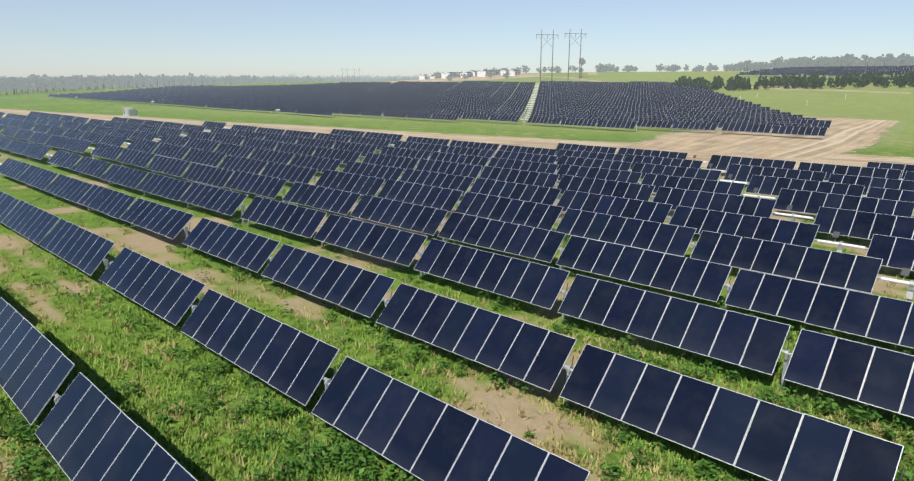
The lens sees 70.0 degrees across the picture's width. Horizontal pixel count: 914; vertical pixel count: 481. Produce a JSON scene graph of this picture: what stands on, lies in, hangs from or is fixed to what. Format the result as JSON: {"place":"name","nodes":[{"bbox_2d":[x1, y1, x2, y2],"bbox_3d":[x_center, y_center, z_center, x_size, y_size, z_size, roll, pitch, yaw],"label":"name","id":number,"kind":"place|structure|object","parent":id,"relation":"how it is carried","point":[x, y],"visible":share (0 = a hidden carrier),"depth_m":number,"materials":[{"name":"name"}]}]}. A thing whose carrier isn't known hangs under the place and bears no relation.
{"place":"outdoors","nodes":[
{"label":"outdoors","id":0,"kind":"place"},
{"bbox_2d":[0,71,913,480],"bbox_3d":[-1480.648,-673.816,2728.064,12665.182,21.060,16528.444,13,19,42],"label":"ground","id":1,"kind":"structure","parent":0,"point":[884,103],"depth_m":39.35,"materials":[{"name":"green plant"}]},
{"bbox_2d":[0,72,429,95],"bbox_3d":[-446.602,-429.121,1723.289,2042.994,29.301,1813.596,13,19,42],"label":"forest trees","id":2,"kind":"object","parent":1,"relation":"on","point":[33,82],"visible":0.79,"depth_m":642.36,"materials":[{"name":"green plant"}]},
{"bbox_2d":[291,29,582,81],"bbox_3d":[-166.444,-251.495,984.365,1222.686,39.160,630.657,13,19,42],"label":"transmission towers","id":3,"kind":"structure","parent":1,"relation":"on","point":[541,34],"depth_m":365.24,"materials":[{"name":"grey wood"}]},
{"bbox_2d":[0,106,913,480],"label":"solar panels","id":4,"kind":"object","parent":1,"relation":"on","point":[610,222],"visible":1,"depth_m":35.29,"materials":[{"name":"blue glass"}]},
{"bbox_2d":[0,65,913,120],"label":"solar trackers","id":5,"kind":"structure","parent":1,"relation":"on","point":[354,98],"depth_m":281.60,"materials":[{"name":"blue glass"}]},
{"bbox_2d":[419,70,520,79],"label":"buildings","id":6,"kind":"structure","parent":1,"relation":"on","point":[481,73],"depth_m":448.71,"materials":[{"name":"white paint"}]},
{"bbox_2d":[431,53,913,79],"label":"trees","id":7,"kind":"object","parent":1,"relation":"on","point":[890,59],"visible":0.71,"depth_m":421.46,"materials":[{"name":"green plant"}]},
{"bbox_2d":[669,70,913,90],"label":"pine trees","id":8,"kind":"object","parent":1,"relation":"on","point":[741,83],"visible":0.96,"depth_m":266.50,"materials":[{"name":"green plant"}]},
{"bbox_2d":[0,109,913,172],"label":"sand road","id":9,"kind":"structure","parent":0,"point":[839,138],"depth_m":124.07,"materials":[{"name":"beige sand"}]},
{"bbox_2d":[122,108,138,116],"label":"inverter skid","id":10,"kind":"object","parent":9,"relation":"on","point":[129,112],"visible":1,"depth_m":207.66,"materials":[{"name":"metal"}]},
{"bbox_2d":[0,0,913,77],"label":"sky","id":11,"kind":"structure","parent":0,"point":[65,38],"materials":[{"name":"blue"}]},
{"bbox_2d":[380,72,909,93],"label":"hill sand tracks","id":12,"kind":"object","parent":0,"point":[484,78],"visible":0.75,"depth_m":412.07}
]}

